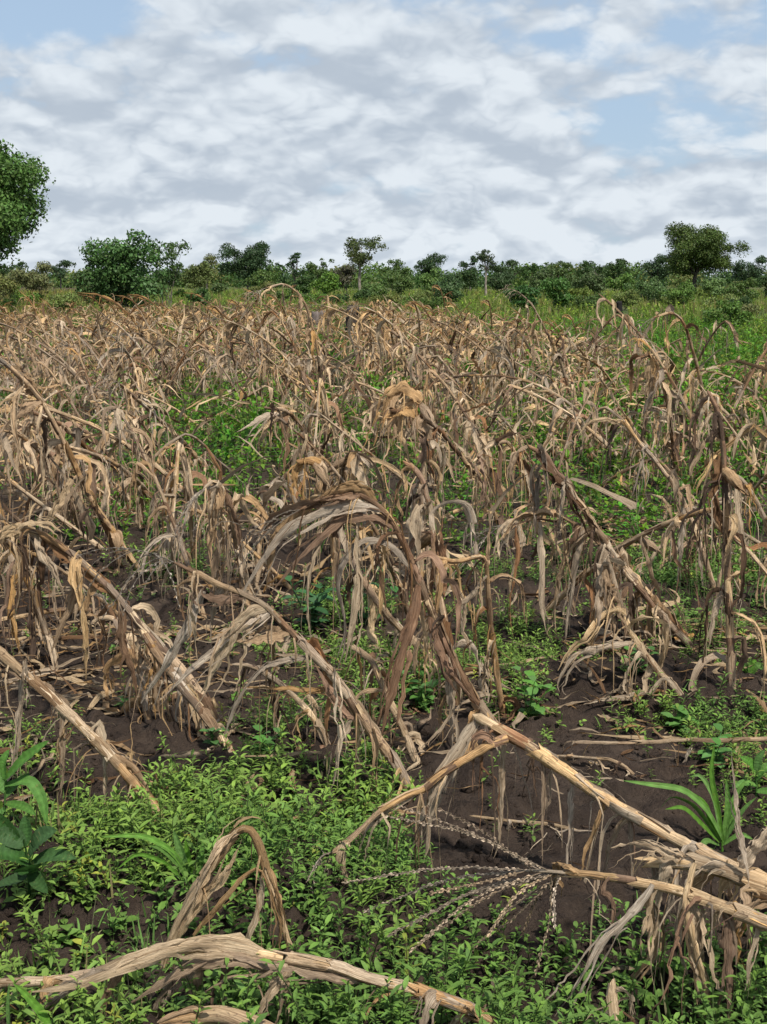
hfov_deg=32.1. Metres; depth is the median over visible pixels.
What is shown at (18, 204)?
broadleaf tree
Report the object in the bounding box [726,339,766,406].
maize plant
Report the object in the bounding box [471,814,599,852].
maize plant
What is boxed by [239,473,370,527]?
maize plant
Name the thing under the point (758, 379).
maize plant
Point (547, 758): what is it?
maize plant
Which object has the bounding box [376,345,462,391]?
maize plant
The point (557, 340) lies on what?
maize plant
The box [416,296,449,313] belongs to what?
bush
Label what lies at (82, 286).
bush
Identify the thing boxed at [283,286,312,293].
bush
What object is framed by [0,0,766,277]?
sky
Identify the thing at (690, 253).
spreading tree
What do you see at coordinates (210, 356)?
maize plant
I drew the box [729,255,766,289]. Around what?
round tree
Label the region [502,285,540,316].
bush
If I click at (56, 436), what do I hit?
maize plant
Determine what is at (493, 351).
maize plant
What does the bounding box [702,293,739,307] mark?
bush
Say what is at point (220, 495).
maize plant
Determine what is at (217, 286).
bush
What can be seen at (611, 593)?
maize plant
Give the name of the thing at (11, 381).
maize plant
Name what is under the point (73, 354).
maize plant
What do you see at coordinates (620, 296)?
bush
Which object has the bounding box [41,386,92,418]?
maize plant
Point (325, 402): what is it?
maize plant
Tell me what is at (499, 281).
bush
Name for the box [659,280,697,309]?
bush
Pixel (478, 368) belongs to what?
maize plant
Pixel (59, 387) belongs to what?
maize plant
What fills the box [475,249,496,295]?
slender tree
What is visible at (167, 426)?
maize plant
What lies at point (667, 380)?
maize plant
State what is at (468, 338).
maize plant
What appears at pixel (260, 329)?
maize plant
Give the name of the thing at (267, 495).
row litter
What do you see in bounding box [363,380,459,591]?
maize plant
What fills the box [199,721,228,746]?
broadleaf weed
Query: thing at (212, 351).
maize plant
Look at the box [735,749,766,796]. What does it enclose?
broadleaf weed
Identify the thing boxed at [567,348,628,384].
maize plant
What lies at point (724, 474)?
maize plant
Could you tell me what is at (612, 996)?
maize plant
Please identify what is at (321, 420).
maize plant
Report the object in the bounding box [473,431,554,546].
maize plant
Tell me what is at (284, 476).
maize plant
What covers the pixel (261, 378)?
maize plant
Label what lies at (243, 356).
maize plant
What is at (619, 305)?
tree stump
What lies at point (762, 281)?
bush
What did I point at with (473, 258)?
round tree
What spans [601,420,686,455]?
maize plant
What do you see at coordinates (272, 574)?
maize plant
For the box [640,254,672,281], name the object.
round tree
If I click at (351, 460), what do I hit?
maize plant
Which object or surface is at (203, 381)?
maize plant
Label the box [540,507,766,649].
maize plant
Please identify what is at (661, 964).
weed
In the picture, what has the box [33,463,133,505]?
maize plant
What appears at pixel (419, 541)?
maize plant
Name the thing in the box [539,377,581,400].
maize plant
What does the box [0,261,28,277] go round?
tree
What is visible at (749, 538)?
maize plant
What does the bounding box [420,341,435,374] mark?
maize plant
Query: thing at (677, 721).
broadleaf weed
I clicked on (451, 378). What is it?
maize plant
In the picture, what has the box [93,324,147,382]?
maize plant
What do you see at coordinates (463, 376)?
maize plant
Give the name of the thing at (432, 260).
flat tree
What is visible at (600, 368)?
maize plant
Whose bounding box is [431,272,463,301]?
bush
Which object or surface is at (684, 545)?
maize plant
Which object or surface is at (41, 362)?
maize plant
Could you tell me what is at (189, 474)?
maize plant
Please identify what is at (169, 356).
maize plant
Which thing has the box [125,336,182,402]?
maize plant
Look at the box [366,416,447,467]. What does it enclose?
maize plant
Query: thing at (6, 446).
maize plant
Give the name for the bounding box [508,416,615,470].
maize plant
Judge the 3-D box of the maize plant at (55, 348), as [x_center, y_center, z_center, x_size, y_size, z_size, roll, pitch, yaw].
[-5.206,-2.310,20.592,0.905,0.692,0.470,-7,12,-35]
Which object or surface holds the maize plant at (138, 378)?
on the ground at (572, 903)
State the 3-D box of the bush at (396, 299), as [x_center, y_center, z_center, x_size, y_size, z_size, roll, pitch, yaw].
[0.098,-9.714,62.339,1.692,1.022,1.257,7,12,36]
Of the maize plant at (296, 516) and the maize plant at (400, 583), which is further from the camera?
the maize plant at (400, 583)
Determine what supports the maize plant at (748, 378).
on the ground at (572, 903)
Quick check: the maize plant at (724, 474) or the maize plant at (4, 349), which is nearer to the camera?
the maize plant at (724, 474)
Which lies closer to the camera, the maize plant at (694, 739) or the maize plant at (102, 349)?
the maize plant at (694, 739)
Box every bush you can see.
[0,273,19,298]
[0,289,8,300]
[0,292,20,312]
[8,261,56,301]
[12,291,46,307]
[46,292,88,315]
[71,266,98,307]
[172,289,185,299]
[179,260,214,291]
[185,286,208,306]
[205,291,211,301]
[210,282,228,296]
[243,293,266,300]
[245,265,282,288]
[250,281,280,299]
[257,289,278,300]
[267,288,304,301]
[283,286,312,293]
[290,273,314,294]
[304,292,326,304]
[310,271,341,295]
[326,292,350,304]
[327,263,356,294]
[352,288,370,301]
[356,287,388,300]
[358,280,387,296]
[368,293,402,310]
[384,266,415,295]
[399,290,433,309]
[403,294,425,307]
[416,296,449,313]
[418,266,443,299]
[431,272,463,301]
[454,269,478,295]
[487,270,515,293]
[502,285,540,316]
[527,267,556,296]
[537,276,575,312]
[563,285,591,296]
[567,292,607,312]
[570,271,608,294]
[603,272,637,294]
[612,289,640,309]
[622,275,666,302]
[639,286,666,302]
[658,296,684,306]
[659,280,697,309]
[693,286,721,299]
[699,300,753,329]
[700,277,728,297]
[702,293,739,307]
[721,280,742,294]
[721,303,758,318]
[722,277,759,299]
[728,295,756,311]
[754,275,766,299]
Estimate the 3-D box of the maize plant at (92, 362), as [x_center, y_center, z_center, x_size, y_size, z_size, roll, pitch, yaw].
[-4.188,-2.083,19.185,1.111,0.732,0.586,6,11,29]
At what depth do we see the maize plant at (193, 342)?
16.26 m
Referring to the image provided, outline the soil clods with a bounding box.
[0,537,766,1023]
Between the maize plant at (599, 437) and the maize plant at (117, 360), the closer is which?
the maize plant at (599, 437)
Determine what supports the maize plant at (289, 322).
on the ground at (572, 903)
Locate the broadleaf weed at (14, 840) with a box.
[0,814,76,899]
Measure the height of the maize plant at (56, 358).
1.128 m
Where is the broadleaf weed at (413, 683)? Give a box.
[399,669,444,709]
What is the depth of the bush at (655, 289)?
72.94 m
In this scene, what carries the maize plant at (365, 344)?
on the ground at (572, 903)
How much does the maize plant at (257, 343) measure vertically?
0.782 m
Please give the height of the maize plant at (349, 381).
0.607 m
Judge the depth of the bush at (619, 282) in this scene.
90.42 m
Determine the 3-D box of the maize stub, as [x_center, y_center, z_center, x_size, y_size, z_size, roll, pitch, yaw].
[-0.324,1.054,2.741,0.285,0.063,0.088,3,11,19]
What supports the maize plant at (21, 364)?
on the ground at (572, 903)
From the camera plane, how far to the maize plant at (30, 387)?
6.92 m
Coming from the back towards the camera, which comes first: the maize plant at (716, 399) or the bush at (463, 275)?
the bush at (463, 275)
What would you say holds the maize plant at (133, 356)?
on the ground at (572, 903)
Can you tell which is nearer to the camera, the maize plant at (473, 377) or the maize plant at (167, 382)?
the maize plant at (473, 377)
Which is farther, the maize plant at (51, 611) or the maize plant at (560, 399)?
the maize plant at (560, 399)
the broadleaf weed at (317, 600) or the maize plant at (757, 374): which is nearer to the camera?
the broadleaf weed at (317, 600)
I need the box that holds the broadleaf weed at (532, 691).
[512,666,555,716]
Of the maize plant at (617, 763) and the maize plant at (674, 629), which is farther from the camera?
the maize plant at (674, 629)
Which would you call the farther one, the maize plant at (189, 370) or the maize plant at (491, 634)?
the maize plant at (189, 370)
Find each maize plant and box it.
[0,311,64,358]
[0,321,107,414]
[0,333,106,419]
[0,343,37,437]
[0,350,37,401]
[0,355,59,402]
[0,356,44,395]
[0,357,139,574]
[0,372,57,409]
[0,387,131,470]
[0,389,64,480]
[0,402,182,534]
[0,404,49,440]
[0,406,198,507]
[0,418,134,516]
[0,420,39,475]
[0,429,88,525]
[0,470,107,557]
[0,481,22,500]
[0,500,38,539]
[0,508,36,589]
[0,514,239,727]
[0,521,64,681]
[0,532,127,632]
[0,646,202,821]
[0,932,499,1023]
[1,337,95,416]
[1,339,81,409]
[1,607,95,627]
[3,418,104,490]
[6,329,92,441]
[6,365,47,420]
[22,347,57,383]
[22,422,86,500]
[25,467,133,520]
[26,353,74,428]
[27,339,73,367]
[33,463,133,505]
[38,346,99,384]
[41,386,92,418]
[42,338,101,388]
[43,330,94,371]
[44,375,72,402]
[44,444,185,539]
[47,317,121,401]
[47,339,109,394]
[48,341,121,387]
[53,317,101,424]
[58,352,89,403]
[62,373,139,416]
[67,341,106,382]
[70,366,127,415]
[76,547,414,826]
[83,587,191,722]
[84,322,166,411]
[89,357,124,408]
[89,367,211,486]
[90,400,180,486]
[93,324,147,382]
[94,391,217,443]
[95,311,172,390]
[99,416,156,469]
[100,340,161,386]
[100,433,254,511]
[101,354,148,403]
[101,400,206,619]
[111,348,152,385]
[115,362,149,428]
[116,609,265,758]
[118,506,290,599]
[121,442,234,594]
[122,320,215,399]
[122,332,161,375]
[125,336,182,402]
[125,358,162,395]
[128,380,177,415]
[130,323,202,386]
[149,346,182,385]
[154,342,187,381]
[154,347,194,388]
[154,380,205,405]
[155,325,252,408]
[156,348,243,412]
[157,343,238,405]
[160,816,292,969]
[163,358,196,391]
[165,477,296,613]
[167,349,212,399]
[175,346,219,380]
[177,354,265,418]
[193,451,218,488]
[194,308,331,434]
[196,340,243,387]
[206,339,251,387]
[211,322,278,404]
[211,480,497,753]
[214,385,290,424]
[219,355,253,381]
[228,366,337,423]
[229,341,304,407]
[229,348,272,385]
[231,663,356,757]
[232,353,279,382]
[235,337,289,374]
[236,341,347,432]
[237,403,332,499]
[237,476,300,584]
[239,283,325,381]
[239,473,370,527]
[241,405,313,460]
[243,311,313,374]
[243,443,336,493]
[270,412,394,563]
[273,355,315,391]
[275,353,311,388]
[276,348,341,393]
[276,378,356,475]
[280,388,351,453]
[280,472,301,508]
[281,315,298,369]
[283,350,382,414]
[287,347,310,363]
[287,456,364,603]
[288,400,453,518]
[291,449,405,541]
[294,295,439,423]
[303,729,508,898]
[307,450,361,496]
[310,343,360,379]
[310,346,339,388]
[310,353,382,431]
[311,344,383,396]
[317,324,402,398]
[319,516,427,628]
[320,381,446,443]
[329,645,436,771]
[331,373,382,418]
[333,556,478,688]
[334,382,514,552]
[335,294,464,438]
[335,341,396,412]
[342,804,766,1023]
[345,374,498,441]
[350,383,380,409]
[353,336,387,357]
[361,337,394,390]
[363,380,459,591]
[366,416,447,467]
[368,349,413,384]
[372,374,513,439]
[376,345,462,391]
[377,376,403,443]
[378,460,488,714]
[380,344,454,389]
[382,324,503,481]
[383,407,480,513]
[385,425,468,479]
[397,349,435,382]
[399,361,488,450]
[406,711,755,944]
[410,314,510,391]
[412,354,480,409]
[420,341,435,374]
[421,353,486,401]
[432,319,501,368]
[433,398,495,462]
[435,384,636,474]
[435,518,527,722]
[437,359,490,412]
[440,354,463,378]
[444,342,498,390]
[446,385,478,421]
[448,383,534,456]
[452,354,523,408]
[455,347,519,426]
[456,417,508,509]
[460,502,697,659]
[471,319,544,416]
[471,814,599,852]
[472,374,622,463]
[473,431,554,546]
[474,328,545,384]
[477,361,526,418]
[483,341,520,385]
[487,412,562,502]
[490,356,580,407]
[493,284,570,397]
[501,348,537,380]
[507,444,693,646]
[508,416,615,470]
[519,385,548,432]
[529,335,580,413]
[532,367,574,423]
[532,445,573,476]
[534,383,598,521]
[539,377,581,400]
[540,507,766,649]
[541,400,624,442]
[543,334,573,363]
[544,347,569,393]
[551,353,632,412]
[552,406,686,483]
[552,752,662,781]
[553,506,766,574]
[557,556,687,708]
[557,976,635,1023]
[559,372,586,397]
[561,736,766,776]
[567,347,593,389]
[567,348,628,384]
[569,314,650,368]
[572,362,646,459]
[576,417,716,594]
[579,415,681,454]
[585,458,697,506]
[589,340,628,377]
[592,336,632,361]
[595,293,701,449]
[595,370,653,406]
[599,431,743,486]
[600,342,628,372]
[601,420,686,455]
[603,427,651,484]
[604,317,647,386]
[609,752,766,1000]
[621,304,712,425]
[622,330,688,387]
[622,339,648,367]
[622,407,731,471]
[625,351,695,484]
[625,380,689,410]
[627,333,696,361]
[640,335,687,411]
[647,388,756,449]
[655,525,765,575]
[656,359,673,369]
[672,390,766,704]
[683,372,765,489]
[683,413,755,459]
[684,369,765,425]
[692,320,755,368]
[692,391,735,434]
[708,393,766,422]
[709,468,766,612]
[722,343,766,432]
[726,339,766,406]
[726,368,761,409]
[730,401,758,423]
[733,456,766,528]
[740,428,766,491]
[749,371,766,397]
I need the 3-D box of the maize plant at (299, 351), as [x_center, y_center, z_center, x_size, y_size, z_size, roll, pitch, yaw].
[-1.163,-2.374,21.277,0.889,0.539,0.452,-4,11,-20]
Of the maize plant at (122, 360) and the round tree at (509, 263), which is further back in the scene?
the round tree at (509, 263)
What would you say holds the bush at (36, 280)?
on the ground at (572, 903)
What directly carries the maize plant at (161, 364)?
on the ground at (572, 903)
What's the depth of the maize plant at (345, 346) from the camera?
17.41 m
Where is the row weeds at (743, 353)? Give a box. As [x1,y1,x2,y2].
[0,309,766,556]
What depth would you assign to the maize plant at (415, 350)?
10.66 m
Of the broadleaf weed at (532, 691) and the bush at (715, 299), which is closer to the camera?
the broadleaf weed at (532, 691)
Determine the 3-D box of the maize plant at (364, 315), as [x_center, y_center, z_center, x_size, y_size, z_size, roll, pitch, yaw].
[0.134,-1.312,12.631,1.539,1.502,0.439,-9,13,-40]
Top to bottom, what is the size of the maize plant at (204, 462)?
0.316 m
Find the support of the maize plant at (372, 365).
on the ground at (572, 903)
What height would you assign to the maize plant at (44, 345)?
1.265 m
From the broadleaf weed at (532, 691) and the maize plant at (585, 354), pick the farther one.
the maize plant at (585, 354)
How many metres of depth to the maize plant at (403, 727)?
4.52 m
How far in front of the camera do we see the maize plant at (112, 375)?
15.67 m
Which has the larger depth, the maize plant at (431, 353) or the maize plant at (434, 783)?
the maize plant at (431, 353)
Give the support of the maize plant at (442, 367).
on the ground at (572, 903)
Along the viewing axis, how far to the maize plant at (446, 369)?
16.33 m
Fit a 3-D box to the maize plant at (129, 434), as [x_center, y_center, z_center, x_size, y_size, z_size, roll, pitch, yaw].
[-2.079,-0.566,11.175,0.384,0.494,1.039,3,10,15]
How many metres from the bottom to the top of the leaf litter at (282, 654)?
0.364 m
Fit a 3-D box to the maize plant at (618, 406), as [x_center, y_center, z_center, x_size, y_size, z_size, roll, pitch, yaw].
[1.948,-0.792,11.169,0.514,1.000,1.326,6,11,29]
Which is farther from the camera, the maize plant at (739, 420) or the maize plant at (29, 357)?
the maize plant at (29, 357)
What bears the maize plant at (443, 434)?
on the ground at (572, 903)
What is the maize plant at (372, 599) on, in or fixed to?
on the ground at (572, 903)
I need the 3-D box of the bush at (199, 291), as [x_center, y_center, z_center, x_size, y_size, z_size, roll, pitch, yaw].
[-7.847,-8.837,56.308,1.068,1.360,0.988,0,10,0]
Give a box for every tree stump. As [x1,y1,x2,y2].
[310,311,325,332]
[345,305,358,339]
[615,301,622,312]
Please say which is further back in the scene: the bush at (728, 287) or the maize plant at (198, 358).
the bush at (728, 287)
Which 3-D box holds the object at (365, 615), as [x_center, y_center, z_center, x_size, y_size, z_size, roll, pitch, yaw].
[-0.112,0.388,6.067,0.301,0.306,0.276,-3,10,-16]
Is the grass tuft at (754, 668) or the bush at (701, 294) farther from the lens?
the bush at (701, 294)
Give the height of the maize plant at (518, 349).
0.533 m
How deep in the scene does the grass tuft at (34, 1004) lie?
2.71 m
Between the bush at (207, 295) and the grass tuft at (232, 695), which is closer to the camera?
the grass tuft at (232, 695)
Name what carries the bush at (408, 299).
on the ground at (572, 903)
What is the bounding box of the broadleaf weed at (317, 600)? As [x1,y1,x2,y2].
[281,573,341,633]
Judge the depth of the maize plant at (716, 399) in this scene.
12.80 m
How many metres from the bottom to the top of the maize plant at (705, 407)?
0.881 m
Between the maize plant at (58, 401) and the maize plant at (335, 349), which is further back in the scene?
the maize plant at (335, 349)
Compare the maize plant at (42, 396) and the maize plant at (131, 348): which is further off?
the maize plant at (131, 348)
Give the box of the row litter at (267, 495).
[0,292,766,602]
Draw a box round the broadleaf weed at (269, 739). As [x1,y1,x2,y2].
[252,724,284,751]
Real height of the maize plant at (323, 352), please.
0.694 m
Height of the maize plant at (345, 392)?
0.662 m
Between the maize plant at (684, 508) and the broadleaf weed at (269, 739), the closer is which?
the broadleaf weed at (269, 739)
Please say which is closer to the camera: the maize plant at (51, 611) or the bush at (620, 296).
the maize plant at (51, 611)
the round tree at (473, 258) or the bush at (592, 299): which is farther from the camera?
the round tree at (473, 258)
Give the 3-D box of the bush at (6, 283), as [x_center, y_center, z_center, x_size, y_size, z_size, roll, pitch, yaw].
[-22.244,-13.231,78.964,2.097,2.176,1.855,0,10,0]
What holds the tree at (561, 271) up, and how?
on the ground at (572, 903)
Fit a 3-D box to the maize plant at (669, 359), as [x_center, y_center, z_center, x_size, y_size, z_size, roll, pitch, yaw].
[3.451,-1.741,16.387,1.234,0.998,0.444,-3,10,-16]
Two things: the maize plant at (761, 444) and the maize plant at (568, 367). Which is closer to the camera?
the maize plant at (761, 444)
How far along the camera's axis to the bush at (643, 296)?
79.58 m
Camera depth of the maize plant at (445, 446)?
10.90 m
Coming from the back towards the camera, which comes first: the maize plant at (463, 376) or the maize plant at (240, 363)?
the maize plant at (240, 363)
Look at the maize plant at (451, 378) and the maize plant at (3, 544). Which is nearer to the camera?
the maize plant at (3, 544)
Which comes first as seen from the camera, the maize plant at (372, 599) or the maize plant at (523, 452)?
the maize plant at (372, 599)
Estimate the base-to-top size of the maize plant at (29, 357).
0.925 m
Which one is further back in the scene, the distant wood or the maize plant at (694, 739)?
the distant wood
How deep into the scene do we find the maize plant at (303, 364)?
18.19 m
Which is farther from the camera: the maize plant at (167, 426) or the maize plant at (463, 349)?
the maize plant at (463, 349)
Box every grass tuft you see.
[6,983,65,1023]
[103,831,203,881]
[109,644,117,653]
[231,689,245,700]
[360,743,371,758]
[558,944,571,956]
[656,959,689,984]
[736,659,762,673]
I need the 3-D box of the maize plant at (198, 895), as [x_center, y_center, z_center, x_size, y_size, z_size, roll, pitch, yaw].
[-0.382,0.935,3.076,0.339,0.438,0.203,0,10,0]
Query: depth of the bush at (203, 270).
90.30 m
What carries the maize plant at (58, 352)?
on the ground at (572, 903)
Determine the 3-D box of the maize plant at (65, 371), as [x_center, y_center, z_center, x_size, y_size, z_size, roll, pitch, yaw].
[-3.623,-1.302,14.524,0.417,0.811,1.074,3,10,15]
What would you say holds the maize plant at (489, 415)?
on the ground at (572, 903)
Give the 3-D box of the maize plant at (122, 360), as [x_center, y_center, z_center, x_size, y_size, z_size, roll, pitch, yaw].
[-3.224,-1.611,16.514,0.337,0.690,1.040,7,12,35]
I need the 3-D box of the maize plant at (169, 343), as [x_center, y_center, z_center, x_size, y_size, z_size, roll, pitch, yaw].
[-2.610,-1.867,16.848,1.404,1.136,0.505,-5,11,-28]
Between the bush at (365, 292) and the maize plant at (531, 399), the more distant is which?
the bush at (365, 292)
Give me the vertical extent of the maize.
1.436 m
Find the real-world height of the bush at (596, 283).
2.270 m
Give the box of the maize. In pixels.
[0,285,766,496]
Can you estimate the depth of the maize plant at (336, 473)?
7.44 m
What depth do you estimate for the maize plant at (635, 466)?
9.57 m
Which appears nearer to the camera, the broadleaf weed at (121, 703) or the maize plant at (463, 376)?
the broadleaf weed at (121, 703)
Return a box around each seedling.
[0,741,48,822]
[623,743,755,851]
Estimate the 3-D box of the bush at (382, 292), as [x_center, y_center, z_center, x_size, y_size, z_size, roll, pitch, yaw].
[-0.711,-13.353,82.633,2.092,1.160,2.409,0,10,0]
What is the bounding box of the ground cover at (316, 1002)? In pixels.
[0,528,766,1023]
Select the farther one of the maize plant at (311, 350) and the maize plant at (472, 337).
the maize plant at (472, 337)
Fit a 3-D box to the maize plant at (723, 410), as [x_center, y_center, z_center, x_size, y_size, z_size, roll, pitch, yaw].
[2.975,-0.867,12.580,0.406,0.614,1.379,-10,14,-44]
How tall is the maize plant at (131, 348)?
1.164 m
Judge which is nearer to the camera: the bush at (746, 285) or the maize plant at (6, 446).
the maize plant at (6, 446)
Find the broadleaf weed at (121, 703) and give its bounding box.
[114,695,134,705]
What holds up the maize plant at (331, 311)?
on the ground at (572, 903)
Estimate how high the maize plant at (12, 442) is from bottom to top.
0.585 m
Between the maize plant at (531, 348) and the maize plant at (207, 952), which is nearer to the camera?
the maize plant at (207, 952)
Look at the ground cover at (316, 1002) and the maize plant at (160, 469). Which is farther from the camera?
the maize plant at (160, 469)
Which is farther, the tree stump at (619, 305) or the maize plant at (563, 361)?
the tree stump at (619, 305)
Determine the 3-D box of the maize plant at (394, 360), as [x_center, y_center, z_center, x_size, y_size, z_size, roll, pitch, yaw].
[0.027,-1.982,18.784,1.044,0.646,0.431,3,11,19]
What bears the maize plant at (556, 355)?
on the ground at (572, 903)
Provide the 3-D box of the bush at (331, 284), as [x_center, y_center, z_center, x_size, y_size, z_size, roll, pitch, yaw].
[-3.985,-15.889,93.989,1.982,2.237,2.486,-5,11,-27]
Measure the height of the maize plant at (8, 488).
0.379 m
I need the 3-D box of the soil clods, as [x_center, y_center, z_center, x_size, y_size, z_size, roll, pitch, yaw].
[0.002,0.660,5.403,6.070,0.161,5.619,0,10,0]
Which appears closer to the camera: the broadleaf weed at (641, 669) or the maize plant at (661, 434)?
the broadleaf weed at (641, 669)
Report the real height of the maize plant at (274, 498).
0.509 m
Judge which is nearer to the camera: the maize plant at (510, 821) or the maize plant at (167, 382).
the maize plant at (510, 821)
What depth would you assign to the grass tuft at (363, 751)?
4.35 m
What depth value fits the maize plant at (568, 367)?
14.56 m
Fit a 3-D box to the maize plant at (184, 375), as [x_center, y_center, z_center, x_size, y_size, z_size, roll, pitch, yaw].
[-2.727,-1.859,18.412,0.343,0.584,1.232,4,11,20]
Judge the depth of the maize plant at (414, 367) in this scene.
18.48 m
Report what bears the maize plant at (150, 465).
on the ground at (572, 903)
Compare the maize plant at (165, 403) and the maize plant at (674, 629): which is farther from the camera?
the maize plant at (165, 403)
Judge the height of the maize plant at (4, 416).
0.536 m
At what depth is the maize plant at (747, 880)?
3.04 m
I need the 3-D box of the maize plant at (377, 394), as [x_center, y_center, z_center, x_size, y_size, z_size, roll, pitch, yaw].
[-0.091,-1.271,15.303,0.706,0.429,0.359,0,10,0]
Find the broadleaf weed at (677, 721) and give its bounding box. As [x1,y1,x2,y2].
[661,705,700,736]
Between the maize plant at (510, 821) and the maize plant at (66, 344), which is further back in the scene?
the maize plant at (66, 344)
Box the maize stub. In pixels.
[157,1005,273,1023]
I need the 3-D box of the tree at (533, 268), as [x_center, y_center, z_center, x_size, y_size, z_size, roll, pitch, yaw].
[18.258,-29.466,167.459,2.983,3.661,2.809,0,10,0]
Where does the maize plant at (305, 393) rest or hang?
on the ground at (572, 903)
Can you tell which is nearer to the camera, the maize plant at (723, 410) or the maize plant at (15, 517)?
the maize plant at (15, 517)
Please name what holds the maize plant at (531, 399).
on the ground at (572, 903)
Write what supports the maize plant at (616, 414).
on the ground at (572, 903)
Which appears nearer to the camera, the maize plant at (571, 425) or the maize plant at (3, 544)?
the maize plant at (3, 544)
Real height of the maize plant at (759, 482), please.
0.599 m
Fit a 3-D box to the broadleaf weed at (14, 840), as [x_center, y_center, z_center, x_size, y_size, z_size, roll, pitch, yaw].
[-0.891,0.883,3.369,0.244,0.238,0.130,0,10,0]
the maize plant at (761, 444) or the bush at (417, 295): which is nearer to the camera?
the maize plant at (761, 444)
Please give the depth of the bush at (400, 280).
109.69 m
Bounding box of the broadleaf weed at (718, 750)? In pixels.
[698,723,736,767]
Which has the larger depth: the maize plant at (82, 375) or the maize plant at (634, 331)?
the maize plant at (634, 331)
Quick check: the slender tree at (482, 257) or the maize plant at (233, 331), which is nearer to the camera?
the maize plant at (233, 331)
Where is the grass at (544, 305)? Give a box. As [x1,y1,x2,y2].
[0,286,766,389]
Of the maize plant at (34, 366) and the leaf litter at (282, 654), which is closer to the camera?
the leaf litter at (282, 654)
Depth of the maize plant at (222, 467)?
9.30 m
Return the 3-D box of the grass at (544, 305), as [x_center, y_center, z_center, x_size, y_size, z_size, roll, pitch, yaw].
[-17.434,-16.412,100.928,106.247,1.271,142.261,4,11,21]
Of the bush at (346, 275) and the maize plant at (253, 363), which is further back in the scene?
the bush at (346, 275)
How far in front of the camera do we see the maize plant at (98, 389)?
14.84 m
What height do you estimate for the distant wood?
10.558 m
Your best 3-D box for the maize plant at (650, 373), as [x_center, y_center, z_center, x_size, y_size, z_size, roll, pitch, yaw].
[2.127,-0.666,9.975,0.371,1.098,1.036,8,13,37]
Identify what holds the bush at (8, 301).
on the ground at (572, 903)
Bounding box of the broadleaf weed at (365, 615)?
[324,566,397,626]
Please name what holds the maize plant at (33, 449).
on the ground at (572, 903)
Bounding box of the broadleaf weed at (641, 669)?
[621,645,658,674]
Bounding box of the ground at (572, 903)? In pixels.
[0,277,766,1023]
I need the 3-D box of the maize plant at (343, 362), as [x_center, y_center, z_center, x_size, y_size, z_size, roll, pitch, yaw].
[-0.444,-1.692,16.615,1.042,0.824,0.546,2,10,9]
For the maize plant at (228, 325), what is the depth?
13.22 m
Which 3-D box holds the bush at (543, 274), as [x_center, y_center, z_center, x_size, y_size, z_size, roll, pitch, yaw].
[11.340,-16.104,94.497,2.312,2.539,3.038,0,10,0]
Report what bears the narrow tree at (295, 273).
on the ground at (572, 903)
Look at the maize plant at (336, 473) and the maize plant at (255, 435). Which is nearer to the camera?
the maize plant at (336, 473)
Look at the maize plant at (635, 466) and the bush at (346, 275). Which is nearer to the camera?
the maize plant at (635, 466)
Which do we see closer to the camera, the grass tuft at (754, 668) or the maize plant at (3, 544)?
the grass tuft at (754, 668)
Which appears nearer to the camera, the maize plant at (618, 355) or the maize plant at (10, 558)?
the maize plant at (10, 558)
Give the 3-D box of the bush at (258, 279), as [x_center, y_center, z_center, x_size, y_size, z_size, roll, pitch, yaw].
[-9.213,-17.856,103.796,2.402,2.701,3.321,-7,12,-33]
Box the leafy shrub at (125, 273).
[75,228,170,317]
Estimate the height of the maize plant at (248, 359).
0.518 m
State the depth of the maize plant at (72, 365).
18.37 m
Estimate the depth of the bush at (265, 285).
87.46 m
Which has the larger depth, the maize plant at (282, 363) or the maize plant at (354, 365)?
the maize plant at (282, 363)
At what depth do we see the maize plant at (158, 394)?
15.48 m
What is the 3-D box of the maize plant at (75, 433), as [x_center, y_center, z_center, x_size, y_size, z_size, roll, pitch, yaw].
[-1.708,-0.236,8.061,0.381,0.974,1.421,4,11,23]
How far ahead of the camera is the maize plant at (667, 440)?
10.34 m
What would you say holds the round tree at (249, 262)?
on the ground at (572, 903)
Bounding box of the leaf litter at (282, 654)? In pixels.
[0,488,766,1023]
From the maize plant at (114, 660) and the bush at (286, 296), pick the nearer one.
the maize plant at (114, 660)
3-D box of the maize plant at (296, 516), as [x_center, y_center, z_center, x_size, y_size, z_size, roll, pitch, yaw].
[-0.039,0.374,4.229,0.988,0.954,0.360,-4,11,-19]
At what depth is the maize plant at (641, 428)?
12.21 m
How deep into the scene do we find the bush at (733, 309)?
37.41 m
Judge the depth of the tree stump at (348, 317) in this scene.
33.80 m
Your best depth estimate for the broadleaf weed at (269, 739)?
4.40 m
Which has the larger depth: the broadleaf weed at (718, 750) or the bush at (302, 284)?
the bush at (302, 284)
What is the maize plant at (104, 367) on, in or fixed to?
on the ground at (572, 903)
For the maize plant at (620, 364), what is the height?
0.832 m
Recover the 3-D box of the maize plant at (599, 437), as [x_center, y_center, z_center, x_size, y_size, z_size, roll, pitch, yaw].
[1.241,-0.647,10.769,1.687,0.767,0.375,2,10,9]
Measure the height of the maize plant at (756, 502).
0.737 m
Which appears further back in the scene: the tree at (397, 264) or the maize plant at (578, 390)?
the tree at (397, 264)
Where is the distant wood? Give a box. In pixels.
[0,259,766,288]
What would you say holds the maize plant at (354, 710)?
on the ground at (572, 903)
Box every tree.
[0,139,55,272]
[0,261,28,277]
[49,259,76,290]
[138,239,191,308]
[199,253,219,288]
[215,241,270,289]
[285,252,305,284]
[304,258,333,279]
[343,235,388,289]
[378,259,405,289]
[413,252,447,274]
[458,255,477,290]
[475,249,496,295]
[488,259,523,275]
[517,263,539,286]
[543,260,574,281]
[573,258,632,280]
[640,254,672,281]
[663,221,752,294]
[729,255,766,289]
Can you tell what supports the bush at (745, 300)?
on the ground at (572, 903)
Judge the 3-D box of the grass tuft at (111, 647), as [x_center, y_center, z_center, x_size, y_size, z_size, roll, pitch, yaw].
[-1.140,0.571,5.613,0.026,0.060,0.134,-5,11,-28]

